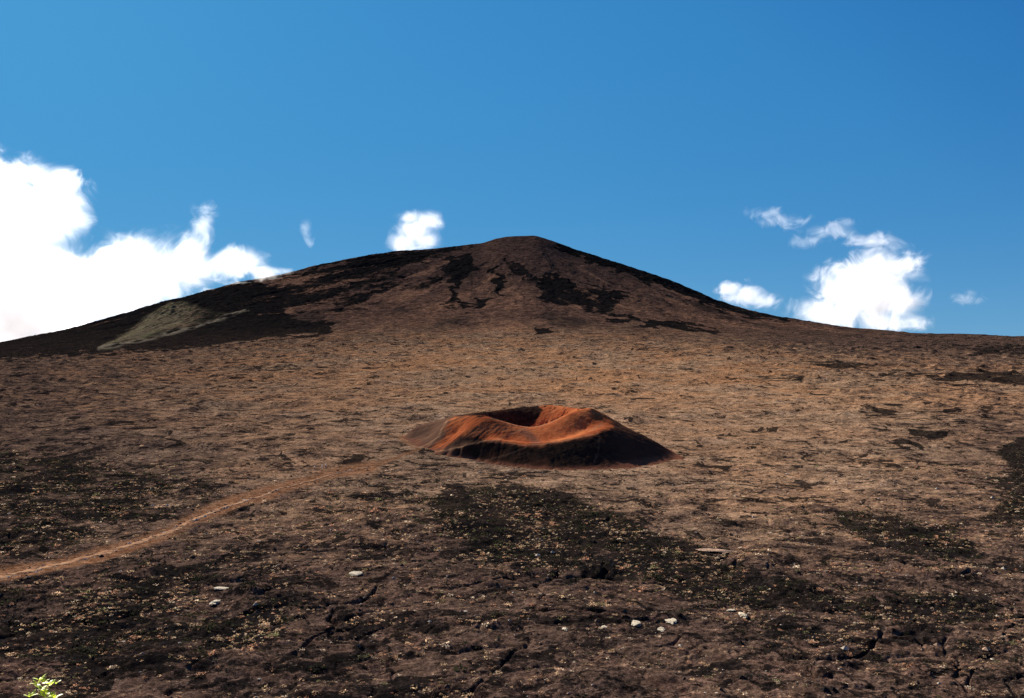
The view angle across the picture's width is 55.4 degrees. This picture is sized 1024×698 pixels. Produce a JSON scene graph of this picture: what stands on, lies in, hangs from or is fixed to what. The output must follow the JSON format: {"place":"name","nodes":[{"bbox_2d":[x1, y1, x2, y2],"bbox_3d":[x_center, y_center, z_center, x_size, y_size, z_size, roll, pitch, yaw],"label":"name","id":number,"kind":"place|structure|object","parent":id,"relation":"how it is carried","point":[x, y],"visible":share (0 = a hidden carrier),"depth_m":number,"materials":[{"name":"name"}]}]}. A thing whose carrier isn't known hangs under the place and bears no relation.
{"place":"outdoors","nodes":[
{"label":"outdoors","id":0,"kind":"place"},
{"bbox_2d":[0,466,369,578],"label":"path","id":1,"kind":"structure","parent":0,"point":[110,551],"depth_m":313.88,"materials":[{"name":"brown soil"}]},
{"bbox_2d":[0,345,1023,697],"bbox_3d":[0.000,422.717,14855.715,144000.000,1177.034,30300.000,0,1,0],"label":"ground","id":2,"kind":"structure","parent":0,"point":[776,409],"depth_m":342.67,"materials":[{"name":"brown soil"}]},
{"bbox_2d":[25,675,61,697],"bbox_3d":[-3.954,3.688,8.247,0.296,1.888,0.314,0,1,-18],"label":"leafy shrub","id":3,"kind":"object","parent":2,"relation":"on","point":[39,686],"visible":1,"depth_m":8.25,"materials":[{"name":"green plant"}]},
{"bbox_2d":[209,600,219,604],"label":"pale rock","id":4,"kind":"object","parent":2,"relation":"on","point":[215,602],"visible":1,"depth_m":244.56,"materials":[{"name":"white stone"}]},
{"bbox_2d":[214,587,227,589],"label":"pale rock","id":5,"kind":"object","parent":2,"relation":"on","point":[220,588],"visible":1,"depth_m":257.31,"materials":[{"name":"white stone"}]},
{"bbox_2d":[349,571,362,575],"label":"pale rock","id":6,"kind":"object","parent":2,"relation":"on","point":[355,573],"visible":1,"depth_m":271.79,"materials":[{"name":"white stone"}]},
{"bbox_2d":[0,424,1023,697],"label":"heath","id":7,"kind":"object","parent":2,"relation":"on","point":[198,576],"visible":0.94,"depth_m":317.88,"materials":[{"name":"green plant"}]},
{"bbox_2d":[0,442,1023,697],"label":"dry scrub","id":8,"kind":"object","parent":2,"relation":"on","point":[534,544],"visible":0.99,"depth_m":271.89,"materials":[{"name":"brown plant"}]},
{"bbox_2d":[0,464,1023,697],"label":"rubble","id":9,"kind":"object","parent":2,"relation":"on","point":[417,685],"visible":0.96,"depth_m":288.39,"materials":[{"name":"stone"}]},
{"bbox_2d":[401,405,684,469],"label":"cinder cone","id":10,"kind":"object","parent":2,"relation":"on","point":[548,437],"visible":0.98,"depth_m":510.07,"materials":[{"name":"brown soil"}]},
{"bbox_2d":[631,620,641,626],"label":"pale rock","id":11,"kind":"object","parent":2,"relation":"on","point":[635,623],"visible":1,"depth_m":224.75,"materials":[{"name":"beige stone"}]},
{"bbox_2d":[665,618,676,623],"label":"pale rock","id":12,"kind":"object","parent":2,"relation":"on","point":[672,621],"visible":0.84,"depth_m":228.24,"materials":[{"name":"white stone"}]},
{"bbox_2d":[696,548,734,552],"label":"lava slab","id":13,"kind":"structure","parent":2,"relation":"on","point":[715,550],"depth_m":300.37,"materials":[{"name":"beige stone"}]},
{"bbox_2d":[738,612,747,618],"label":"pale rock","id":14,"kind":"object","parent":2,"relation":"on","point":[742,615],"visible":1,"depth_m":232.24,"materials":[{"name":"white stone"}]},
{"bbox_2d":[0,236,1023,357],"bbox_3d":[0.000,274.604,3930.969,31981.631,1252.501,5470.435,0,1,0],"label":"volcano","id":15,"kind":"structure","parent":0,"point":[522,292],"depth_m":2154.51},
{"bbox_2d":[0,0,1023,341],"label":"sky","id":16,"kind":"structure","parent":0,"point":[847,163],"materials":[{"name":"blue"}]}
]}

